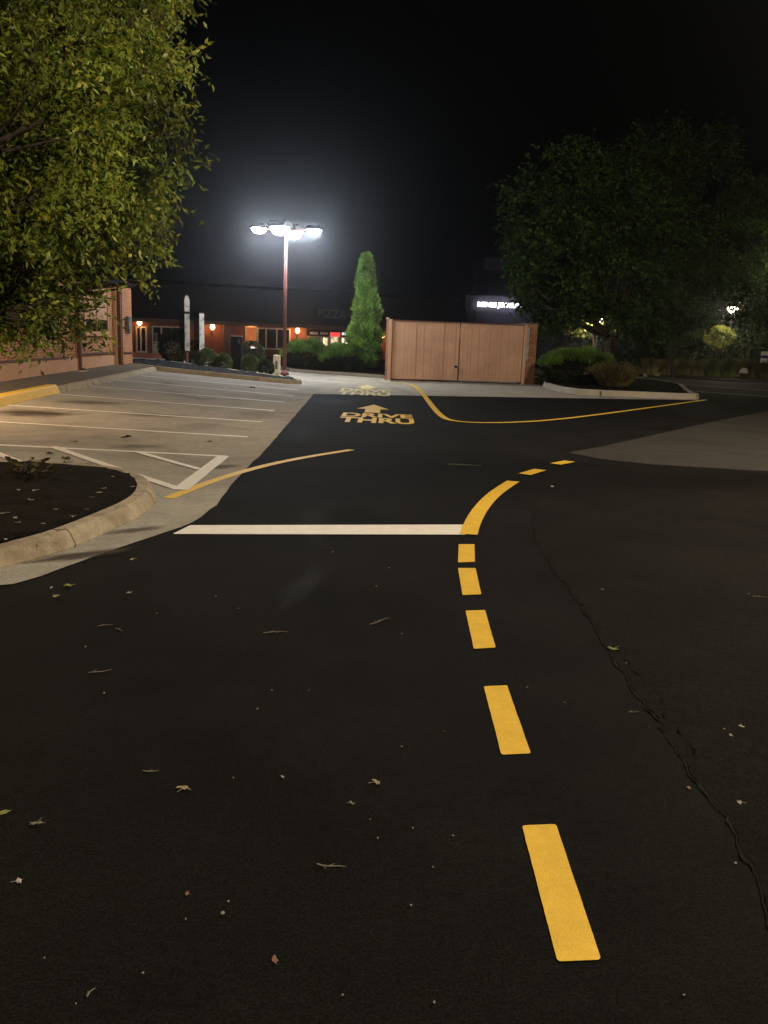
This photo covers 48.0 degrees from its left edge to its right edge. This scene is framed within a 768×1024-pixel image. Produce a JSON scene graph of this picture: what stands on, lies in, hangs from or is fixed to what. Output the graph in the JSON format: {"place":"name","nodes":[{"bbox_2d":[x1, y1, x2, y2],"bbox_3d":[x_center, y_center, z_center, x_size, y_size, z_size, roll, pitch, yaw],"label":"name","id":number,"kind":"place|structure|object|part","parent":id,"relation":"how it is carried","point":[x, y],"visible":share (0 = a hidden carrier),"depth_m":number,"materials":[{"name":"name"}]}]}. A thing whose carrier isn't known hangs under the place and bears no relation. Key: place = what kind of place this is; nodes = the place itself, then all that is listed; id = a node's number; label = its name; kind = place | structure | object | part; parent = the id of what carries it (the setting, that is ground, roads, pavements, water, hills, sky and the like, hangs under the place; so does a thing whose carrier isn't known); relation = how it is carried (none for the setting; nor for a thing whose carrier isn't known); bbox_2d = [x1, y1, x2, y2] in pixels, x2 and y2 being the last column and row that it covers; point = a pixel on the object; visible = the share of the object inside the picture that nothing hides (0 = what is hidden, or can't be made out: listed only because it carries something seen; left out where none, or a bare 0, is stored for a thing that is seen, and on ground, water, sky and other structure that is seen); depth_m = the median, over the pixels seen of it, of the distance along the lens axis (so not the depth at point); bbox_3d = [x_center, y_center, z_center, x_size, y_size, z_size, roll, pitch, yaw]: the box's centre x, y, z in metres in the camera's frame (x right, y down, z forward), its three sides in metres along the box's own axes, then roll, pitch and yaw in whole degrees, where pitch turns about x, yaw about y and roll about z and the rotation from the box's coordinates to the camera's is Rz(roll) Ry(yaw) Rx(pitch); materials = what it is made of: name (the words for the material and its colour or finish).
{"place":"outdoors","nodes":[
{"label":"outdoors","id":0,"kind":"place"},
{"bbox_2d":[0,364,148,392],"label":"sidewalk","id":1,"kind":"structure","parent":0,"point":[61,378],"depth_m":21.65,"materials":[{"name":"concrete"}]},
{"bbox_2d":[0,358,338,584],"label":"parking lot","id":2,"kind":"structure","parent":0,"point":[162,515],"depth_m":13.64,"materials":[{"name":"grey concrete"}]},
{"bbox_2d":[0,452,21,460],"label":"hatch line","id":3,"kind":"object","parent":2,"relation":"on","point":[2,454],"visible":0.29,"depth_m":10.57,"materials":[{"name":"white paint"}]},
{"bbox_2d":[0,460,155,568],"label":"island kerb","id":4,"kind":"structure","parent":2,"relation":"on","point":[140,501],"depth_m":6.73,"materials":[{"name":"concrete"}]},
{"bbox_2d":[0,461,137,543],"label":"mulch bed","id":5,"kind":"object","parent":4,"relation":"in","point":[66,490],"visible":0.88,"depth_m":7.76,"materials":[{"name":"brown soil"}]},
{"bbox_2d":[4,456,54,473],"bbox_3d":[-3.607,-0.457,8.789,0.493,0.211,0.392,-1,12,-17],"label":"weed","id":6,"kind":"object","parent":5,"relation":"on","point":[14,465],"visible":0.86,"depth_m":8.75,"materials":[{"name":"green plant"}]},
{"bbox_2d":[0,367,156,406],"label":"sidewalk kerb","id":7,"kind":"structure","parent":2,"relation":"on","point":[17,396],"depth_m":18.93,"materials":[{"name":"concrete"}]},
{"bbox_2d":[0,444,224,455],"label":"stall line","id":8,"kind":"object","parent":2,"relation":"on","point":[111,450],"visible":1,"depth_m":11.52,"materials":[{"name":"white paint"}]},
{"bbox_2d":[50,446,180,488],"bbox_3d":[-3.287,-0.560,10.277,0.126,0.040,3.514,-8,15,-41],"label":"hatch line","id":9,"kind":"object","parent":2,"relation":"on","point":[107,464],"visible":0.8,"depth_m":10.41,"materials":[{"name":"white paint"}]},
{"bbox_2d":[0,421,247,436],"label":"stall line","id":10,"kind":"object","parent":2,"relation":"on","point":[123,429],"visible":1,"depth_m":13.82,"materials":[{"name":"white paint"}]},
{"bbox_2d":[9,405,261,421],"bbox_3d":[-4.706,-1.855,16.223,4.840,0.149,0.127,2,11,0],"label":"stall line","id":11,"kind":"object","parent":2,"relation":"on","point":[132,413],"visible":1,"depth_m":16.22,"materials":[{"name":"white paint"}]},
{"bbox_2d":[60,394,273,410],"bbox_3d":[-4.812,-2.394,18.788,4.871,0.187,0.122,2,11,2],"label":"stall line","id":12,"kind":"object","parent":2,"relation":"on","point":[165,402],"visible":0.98,"depth_m":18.79,"materials":[{"name":"white paint"}]},
{"bbox_2d":[136,451,201,468],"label":"hatch line","id":13,"kind":"object","parent":2,"relation":"on","point":[168,460],"visible":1,"depth_m":10.89,"materials":[{"name":"white paint"}]},
{"bbox_2d":[178,295,189,362],"bbox_3d":[-7.709,-6.955,33.316,0.230,2.709,1.282,-3,12,-23],"label":"menu board","id":14,"kind":"object","parent":2,"relation":"on","point":[184,321],"visible":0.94,"depth_m":32.81,"materials":[{"name":"white metal"}]},
{"bbox_2d":[92,386,278,401],"bbox_3d":[-4.886,-2.905,21.235,4.886,0.221,0.121,2,11,2],"label":"stall line","id":15,"kind":"object","parent":2,"relation":"on","point":[181,393],"visible":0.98,"depth_m":21.24,"materials":[{"name":"white paint"}]},
{"bbox_2d":[193,312,204,359],"bbox_3d":[-7.354,-6.827,34.257,0.230,2.167,1.282,-3,12,-23],"label":"menu board","id":16,"kind":"object","parent":2,"relation":"on","point":[199,327],"visible":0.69,"depth_m":33.72,"materials":[{"name":"white metal"}]},
{"bbox_2d":[177,456,228,489],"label":"hatch line","id":17,"kind":"object","parent":2,"relation":"on","point":[189,482],"visible":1,"depth_m":10.01,"materials":[{"name":"white paint"}]},
{"bbox_2d":[123,380,290,395],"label":"stall line","id":18,"kind":"object","parent":2,"relation":"on","point":[201,387],"visible":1,"depth_m":23.62,"materials":[{"name":"white paint"}]},
{"bbox_2d":[129,359,301,383],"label":"planter kerb","id":19,"kind":"structure","parent":2,"relation":"on","point":[228,375],"depth_m":28.52,"materials":[{"name":"concrete"}]},
{"bbox_2d":[133,359,293,379],"bbox_3d":[-7.551,-5.084,30.533,9.309,0.492,3.699,9,13,30],"label":"planter bed","id":20,"kind":"object","parent":19,"relation":"in","point":[166,363],"visible":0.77,"depth_m":30.17,"materials":[{"name":"brown soil"}]},
{"bbox_2d":[156,326,189,361],"bbox_3d":[-8.185,-6.478,33.627,1.321,1.482,1.292,2,11,0],"label":"shrub","id":21,"kind":"object","parent":20,"relation":"on","point":[164,339],"visible":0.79,"depth_m":33.32,"materials":[{"name":"green plant"}]},
{"bbox_2d":[188,340,206,363],"bbox_3d":[-7.582,-6.363,34.480,1.066,1.063,1.041,2,11,0],"label":"shrub","id":22,"kind":"object","parent":20,"relation":"on","point":[190,356],"visible":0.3,"depth_m":34.25,"materials":[{"name":"green plant"}]},
{"bbox_2d":[193,347,216,366],"bbox_3d":[-6.611,-5.714,32.153,0.874,0.884,0.897,5,12,15],"label":"shrub","id":23,"kind":"object","parent":20,"relation":"on","point":[211,354],"visible":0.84,"depth_m":31.93,"materials":[{"name":"green plant"}]},
{"bbox_2d":[213,352,232,368],"bbox_3d":[-5.950,-5.542,31.975,0.743,0.754,0.737,2,11,0],"label":"shrub","id":24,"kind":"object","parent":20,"relation":"on","point":[226,357],"visible":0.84,"depth_m":31.78,"materials":[{"name":"green plant"}]},
{"bbox_2d":[240,354,259,371],"bbox_3d":[-4.936,-5.422,31.799,0.751,0.795,0.778,2,11,0],"label":"shrub","id":25,"kind":"object","parent":20,"relation":"on","point":[253,363],"visible":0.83,"depth_m":31.59,"materials":[{"name":"green plant"}]},
{"bbox_2d":[243,340,265,366],"bbox_3d":[-5.388,-6.357,35.051,1.181,1.272,1.218,2,11,0],"label":"shrub","id":26,"kind":"object","parent":20,"relation":"on","point":[252,343],"visible":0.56,"depth_m":34.82,"materials":[{"name":"green plant"}]},
{"bbox_2d":[258,359,274,374],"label":"shrub","id":27,"kind":"object","parent":20,"relation":"on","point":[265,365],"visible":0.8,"depth_m":31.71,"materials":[{"name":"green plant"}]},
{"bbox_2d":[273,355,280,375],"bbox_3d":[-4.003,-5.458,32.183,0.260,0.788,0.251,2,11,0],"label":"bollard","id":28,"kind":"object","parent":20,"relation":"on","point":[276,361],"visible":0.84,"depth_m":32.06,"materials":[{"name":"beige concrete"}]},
{"bbox_2d":[141,375,294,389],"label":"stall line","id":29,"kind":"object","parent":2,"relation":"on","point":[218,382],"visible":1,"depth_m":26.04,"materials":[{"name":"white paint"}]},
{"bbox_2d":[249,220,322,376],"bbox_3d":[-3.729,-7.916,32.625,2.506,5.721,1.961,-6,14,-33],"label":"lot lamp","id":30,"kind":"object","parent":2,"relation":"on","point":[287,229],"visible":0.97,"depth_m":32.06,"materials":[{"name":"black metal"}]},
{"bbox_2d":[231,336,242,369],"bbox_3d":[-5.577,-6.012,32.695,0.410,1.311,0.430,2,11,0],"label":"utility cabinet","id":31,"kind":"object","parent":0,"point":[236,349],"visible":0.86,"depth_m":32.50,"materials":[{"name":"black metal"}]},
{"bbox_3d":[-5.578,-5.981,32.490,0.320,1.111,0.012,2,11,0],"label":"door","id":32,"kind":"part","parent":31,"relation":"part of","materials":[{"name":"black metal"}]},
{"bbox_2d":[288,366,384,374],"bbox_3d":[-2.263,-6.773,40.586,4.841,0.144,9.782,2,11,0],"label":"hedge bed","id":33,"kind":"object","parent":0,"point":[378,370],"visible":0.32,"depth_m":38.49,"materials":[{"name":"brown soil"}]},
{"bbox_2d":[278,337,329,368],"bbox_3d":[-3.568,-7.217,39.352,2.356,1.591,2.545,2,11,0],"label":"juniper","id":34,"kind":"object","parent":33,"relation":"on","point":[312,346],"visible":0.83,"depth_m":38.54,"materials":[{"name":"green plant"}]},
{"bbox_2d":[317,341,371,371],"bbox_3d":[-1.755,-7.043,39.211,2.531,1.498,2.544,2,11,0],"label":"juniper","id":35,"kind":"object","parent":33,"relation":"on","point":[333,352],"visible":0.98,"depth_m":38.37,"materials":[{"name":"green plant"}]},
{"bbox_2d":[342,251,385,368],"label":"conifer","id":36,"kind":"object","parent":33,"relation":"on","point":[364,330],"visible":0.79,"depth_m":40.10,"materials":[{"name":"green plant"}]},
{"bbox_2d":[0,357,767,1023],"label":"asphalt road","id":37,"kind":"structure","parent":0,"point":[120,851],"depth_m":3.29,"materials":[{"name":"black asphalt"}]},
{"bbox_2d":[0,810,10,814],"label":"fallen leaf","id":38,"kind":"object","parent":37,"relation":"on","point":[3,812],"visible":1,"depth_m":2.92,"materials":[{"name":"plant"}]},
{"bbox_2d":[132,353,180,358],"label":"wall","id":39,"kind":"structure","parent":37,"relation":"on","point":[146,355],"depth_m":39.44,"materials":[{"name":"red brick"}]},
{"bbox_2d":[176,786,190,791],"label":"fallen leaf","id":40,"kind":"object","parent":37,"relation":"on","point":[184,787],"visible":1,"depth_m":3.12,"materials":[{"name":"beige plant"}]},
{"bbox_2d":[163,449,351,497],"bbox_3d":[-1.431,-0.541,10.630,0.392,0.002,4.567,6,12,20],"label":"yellow line","id":41,"kind":"object","parent":37,"relation":"on","point":[192,488],"visible":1,"depth_m":10.07,"materials":[{"name":"paint"}]},
{"bbox_2d":[272,955,277,963],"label":"fallen leaf","id":42,"kind":"object","parent":37,"relation":"on","point":[274,959],"visible":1,"depth_m":2.28,"materials":[{"name":"brown plant"}]},
{"bbox_2d":[173,525,464,534],"bbox_3d":[-0.481,0.152,7.361,2.549,0.001,0.399,0,12,-10],"label":"stop line","id":43,"kind":"object","parent":37,"relation":"on","point":[326,529],"visible":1,"depth_m":7.36,"materials":[{"name":"white paint"}]},
{"bbox_2d":[317,863,345,867],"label":"twig","id":44,"kind":"object","parent":37,"relation":"on","point":[331,865],"visible":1,"depth_m":2.69,"materials":[{"name":"brown wood"}]},
{"bbox_2d":[340,405,413,423],"bbox_3d":[-0.134,-2.192,19.060,1.502,0.001,4.726,2,11,0],"label":"drive thru marking","id":45,"kind":"object","parent":37,"relation":"on","point":[370,409],"visible":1,"depth_m":18.20,"materials":[{"name":"yellow paint"}]},
{"bbox_2d":[458,544,474,561],"bbox_3d":[0.645,0.319,6.737,0.129,0.001,0.616,3,11,5],"label":"yellow dash","id":46,"kind":"object","parent":37,"relation":"on","point":[466,552],"visible":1,"depth_m":6.72,"materials":[{"name":"paint"}]},
{"bbox_2d":[458,568,480,594],"bbox_3d":[0.588,0.474,5.955,0.129,0.001,0.694,2,11,2],"label":"yellow dash","id":47,"kind":"object","parent":37,"relation":"on","point":[469,581],"visible":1,"depth_m":5.93,"materials":[{"name":"paint"}]},
{"bbox_2d":[466,610,494,648],"bbox_3d":[0.552,0.669,4.977,0.123,0.001,0.690,2,11,1],"label":"yellow dash","id":48,"kind":"object","parent":37,"relation":"on","point":[480,631],"visible":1,"depth_m":4.95,"materials":[{"name":"paint"}]},
{"bbox_2d":[460,481,517,534],"bbox_3d":[1.088,-0.094,8.838,0.243,0.001,3.097,5,12,15],"label":"curved yellow line","id":49,"kind":"object","parent":37,"relation":"on","point":[474,519],"visible":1,"depth_m":8.47,"materials":[{"name":"paint"}]},
{"bbox_2d":[484,685,529,753],"bbox_3d":[0.533,0.903,3.807,0.123,0.001,0.714,2,11,0],"label":"yellow dash","id":50,"kind":"object","parent":37,"relation":"on","point":[511,738],"visible":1,"depth_m":3.76,"materials":[{"name":"paint"}]},
{"bbox_2d":[519,469,544,474],"bbox_3d":[1.909,-0.517,11.083,0.170,0.001,0.538,9,13,30],"label":"yellow dash","id":51,"kind":"object","parent":37,"relation":"on","point":[531,472],"visible":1,"depth_m":11.09,"materials":[{"name":"paint"}]},
{"bbox_2d":[392,382,703,422],"bbox_3d":[5.452,-3.211,25.119,10.440,0.001,15.408,2,11,0],"label":"yellow line","id":52,"kind":"object","parent":37,"relation":"on","point":[432,406],"visible":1,"depth_m":21.13,"materials":[{"name":"paint"}]},
{"bbox_2d":[523,824,599,960],"bbox_3d":[0.528,1.138,2.639,0.124,0.001,0.672,2,11,0],"label":"yellow dash","id":53,"kind":"object","parent":37,"relation":"on","point":[572,936],"visible":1,"depth_m":2.58,"materials":[{"name":"paint"}]},
{"bbox_2d":[553,460,573,463],"bbox_3d":[2.498,-0.693,12.061,0.170,0.001,0.439,11,14,37],"label":"yellow dash","id":54,"kind":"object","parent":37,"relation":"on","point":[562,462],"visible":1,"depth_m":12.06,"materials":[{"name":"paint"}]},
{"bbox_2d":[534,376,698,399],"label":"kerb","id":55,"kind":"structure","parent":37,"relation":"on","point":[647,394],"depth_m":28.72,"materials":[{"name":"concrete"}]},
{"bbox_2d":[643,373,767,379],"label":"kerb","id":56,"kind":"structure","parent":37,"relation":"on","point":[689,375],"depth_m":51.78,"materials":[{"name":"concrete"}]},
{"bbox_2d":[739,368,747,372],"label":"boulder","id":57,"kind":"object","parent":37,"relation":"on","point":[743,370],"visible":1,"depth_m":46.63,"materials":[{"name":"grey stone"}]},
{"bbox_2d":[0,0,767,352],"label":"sky","id":58,"kind":"structure","parent":0,"point":[385,127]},
{"bbox_2d":[193,348,760,369],"bbox_3d":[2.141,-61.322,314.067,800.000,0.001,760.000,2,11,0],"label":"ground","id":59,"kind":"structure","parent":0,"point":[383,362],"depth_m":81.67,"materials":[{"name":"soil"}]},
{"bbox_2d":[0,258,133,381],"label":"brick shop","id":60,"kind":"structure","parent":59,"relation":"on","point":[119,307],"depth_m":25.26,"materials":[{"name":"brown brick"}]},
{"bbox_2d":[83,289,110,335],"bbox_3d":[-8.589,-5.993,25.829,0.110,1.410,2.474,2,11,-2],"label":"window","id":61,"kind":"structure","parent":60,"relation":"in","point":[102,311],"depth_m":26.06,"materials":[{"name":"beige glass"}]},
{"bbox_2d":[0,0,219,375],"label":"broadleaf tree","id":62,"kind":"object","parent":59,"relation":"on","point":[106,133],"visible":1,"depth_m":7.91,"materials":[{"name":"green plant"}]},
{"bbox_2d":[110,277,468,358],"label":"strip mall","id":63,"kind":"structure","parent":59,"relation":"on","point":[253,313],"depth_m":64.30,"materials":[{"name":"red brick"}]},
{"bbox_2d":[135,326,146,352],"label":"door","id":64,"kind":"structure","parent":63,"relation":"in","point":[141,337],"depth_m":61.04,"materials":[{"name":"glass"}]},
{"bbox_2d":[152,326,178,342],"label":"window","id":65,"kind":"structure","parent":63,"relation":"in","point":[155,329],"depth_m":61.53,"materials":[{"name":"glass"}]},
{"bbox_2d":[245,326,256,348],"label":"window","id":66,"kind":"structure","parent":63,"relation":"in","point":[250,331],"depth_m":64.61,"materials":[{"name":"glass"}]},
{"bbox_2d":[257,328,289,349],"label":"window","id":67,"kind":"structure","parent":63,"relation":"in","point":[269,338],"depth_m":65.42,"materials":[{"name":"glass"}]},
{"bbox_2d":[295,328,299,338],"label":"wall lantern","id":68,"kind":"object","parent":63,"relation":"attached to","point":[297,330],"depth_m":65.94,"materials":[{"name":"white glass"}]},
{"bbox_2d":[307,336,321,341],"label":"window","id":69,"kind":"structure","parent":63,"relation":"in","point":[316,337],"depth_m":67.06,"materials":[{"name":"glass"}]},
{"bbox_2d":[322,337,328,345],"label":"window","id":70,"kind":"structure","parent":63,"relation":"in","point":[326,338],"depth_m":67.48,"materials":[{"name":"glass"}]},
{"bbox_2d":[318,309,345,318],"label":"roof sign","id":71,"kind":"object","parent":63,"relation":"attached to","point":[329,312],"visible":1,"depth_m":66.35,"materials":[{"name":"grey metal"}]},
{"bbox_2d":[329,332,339,344],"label":"window","id":72,"kind":"structure","parent":63,"relation":"in","point":[334,336],"depth_m":67.65,"materials":[{"name":"glass"}]},
{"bbox_2d":[340,336,346,343],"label":"window","id":73,"kind":"structure","parent":63,"relation":"in","point":[342,339],"depth_m":68.10,"materials":[{"name":"glass"}]},
{"bbox_2d":[458,258,553,361],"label":"jewellery store","id":74,"kind":"structure","parent":59,"relation":"on","point":[491,282],"depth_m":76.32,"materials":[{"name":"grey paint"}]},
{"bbox_2d":[477,302,518,308],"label":"store sign","id":75,"kind":"object","parent":74,"relation":"attached to","point":[486,303],"visible":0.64,"depth_m":75.31,"materials":[{"name":"white plastic"}]},
{"bbox_2d":[553,295,767,364],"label":"distant wood","id":76,"kind":"object","parent":59,"relation":"on","point":[627,355],"visible":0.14,"depth_m":87.81,"materials":[{"name":"green plant"}]},
{"bbox_2d":[604,110,750,376],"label":"shade tree","id":77,"kind":"object","parent":59,"relation":"on","point":[687,176],"visible":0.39,"depth_m":46.77,"materials":[{"name":"green plant"}]},
{"bbox_2d":[680,161,767,338],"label":"shade tree","id":78,"kind":"object","parent":59,"relation":"on","point":[745,204],"visible":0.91,"depth_m":44.29,"materials":[{"name":"green plant"}]},
{"bbox_2d":[314,375,696,399],"bbox_3d":[4.205,-4.754,32.602,12.328,0.004,16.144,2,11,0],"label":"concrete apron","id":79,"kind":"object","parent":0,"point":[336,385],"visible":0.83,"depth_m":29.72,"materials":[{"name":"grey concrete"}]},
{"bbox_2d":[280,366,384,378],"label":"curb","id":80,"kind":"structure","parent":79,"relation":"on","point":[335,373],"depth_m":37.42,"materials":[{"name":"concrete"}]},
{"bbox_2d":[339,385,389,395],"bbox_3d":[-0.575,-3.900,27.488,1.550,0.001,5.575,2,11,0],"label":"drive thru marking","id":81,"kind":"object","parent":79,"relation":"on","point":[367,388],"visible":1,"depth_m":26.60,"materials":[{"name":"yellow paint"}]},
{"bbox_2d":[385,317,537,384],"bbox_3d":[2.925,-6.834,36.673,6.104,2.498,4.670,1,11,-4],"label":"gate enclosure","id":82,"kind":"object","parent":79,"relation":"on","point":[432,350],"visible":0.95,"depth_m":34.44,"materials":[{"name":"brown wood"}]},
{"bbox_2d":[534,373,687,392],"bbox_3d":[9.503,-5.538,36.449,6.435,0.097,15.962,2,11,0],"label":"bed","id":83,"kind":"object","parent":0,"point":[644,385],"visible":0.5,"depth_m":31.80,"materials":[{"name":"brown soil"}]},
{"bbox_2d":[536,345,618,383],"bbox_3d":[7.364,-5.601,33.092,2.872,1.718,2.381,2,11,0],"label":"juniper","id":84,"kind":"object","parent":83,"relation":"on","point":[549,361],"visible":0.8,"depth_m":32.36,"materials":[{"name":"green plant"}]},
{"bbox_2d":[487,122,719,355],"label":"shade tree","id":85,"kind":"object","parent":83,"relation":"on","point":[591,222],"visible":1,"depth_m":41.59,"materials":[{"name":"green plant"}]},
{"bbox_2d":[587,357,645,387],"bbox_3d":[8.323,-4.946,31.064,2.264,1.245,1.839,2,11,0],"label":"dry shrub","id":86,"kind":"object","parent":83,"relation":"on","point":[608,375],"visible":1,"depth_m":30.82,"materials":[{"name":"brown plant"}]},
{"bbox_2d":[535,362,754,375],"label":"grass bed","id":87,"kind":"object","parent":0,"point":[737,373],"visible":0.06,"depth_m":57.22,"materials":[{"name":"green plant"}]},
{"bbox_2d":[562,296,622,346],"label":"tree","id":88,"kind":"object","parent":87,"relation":"on","point":[578,333],"visible":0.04,"depth_m":58.52,"materials":[{"name":"green plant"}]},
{"bbox_2d":[639,357,663,374],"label":"ornamental grass","id":89,"kind":"object","parent":87,"relation":"on","point":[651,366],"depth_m":49.36,"materials":[{"name":"green plant"}]},
{"bbox_2d":[657,358,677,374],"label":"ornamental grass","id":90,"kind":"object","parent":87,"relation":"on","point":[664,367],"depth_m":50.35,"materials":[{"name":"green plant"}]},
{"bbox_2d":[675,358,696,374],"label":"ornamental grass","id":91,"kind":"object","parent":87,"relation":"on","point":[682,367],"depth_m":50.85,"materials":[{"name":"green plant"}]},
{"bbox_2d":[663,331,720,361],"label":"bush","id":92,"kind":"object","parent":87,"relation":"on","point":[682,345],"visible":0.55,"depth_m":55.52,"materials":[{"name":"green plant"}]},
{"bbox_2d":[688,359,705,375],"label":"ornamental grass","id":93,"kind":"object","parent":87,"relation":"on","point":[696,368],"depth_m":49.89,"materials":[{"name":"green plant"}]},
{"bbox_2d":[698,358,723,376],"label":"ornamental grass","id":94,"kind":"object","parent":87,"relation":"on","point":[711,369],"depth_m":48.90,"materials":[{"name":"green plant"}]},
{"bbox_2d":[702,325,736,359],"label":"tree","id":95,"kind":"object","parent":87,"relation":"on","point":[726,333],"visible":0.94,"depth_m":53.70,"materials":[{"name":"green plant"}]},
{"bbox_2d":[717,357,739,377],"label":"ornamental grass","id":96,"kind":"object","parent":87,"relation":"on","point":[728,367],"depth_m":48.37,"materials":[{"name":"green plant"}]},
{"bbox_2d":[726,305,737,360],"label":"lantern post","id":97,"kind":"object","parent":87,"relation":"on","point":[730,331],"visible":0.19,"depth_m":54.62,"materials":[{"name":"black metal"}]},
{"bbox_2d":[718,325,767,363],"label":"bush","id":98,"kind":"object","parent":87,"relation":"on","point":[724,352],"visible":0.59,"depth_m":56.28,"materials":[{"name":"green plant"}]},
{"bbox_2d":[738,360,758,377],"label":"ornamental grass","id":99,"kind":"object","parent":87,"relation":"on","point":[750,366],"depth_m":48.90,"materials":[{"name":"green plant"}]},
{"bbox_2d":[754,361,767,378],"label":"ornamental grass","id":100,"kind":"object","parent":87,"relation":"on","point":[761,371],"depth_m":48.46,"materials":[{"name":"green plant"}]},
{"bbox_2d":[760,351,767,362],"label":"roadside sign","id":101,"kind":"object","parent":87,"relation":"on","point":[764,357],"visible":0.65,"depth_m":51.53,"materials":[{"name":"white paint"}]},
{"bbox_2d":[532,462,767,925],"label":"old pavement","id":102,"kind":"structure","parent":0,"point":[671,561],"depth_m":5.75,"materials":[{"name":"grey asphalt"}]},
{"bbox_2d":[568,411,767,470],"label":"grey pavement","id":103,"kind":"structure","parent":0,"point":[740,443],"depth_m":14.40,"materials":[{"name":"concrete"}]}
]}

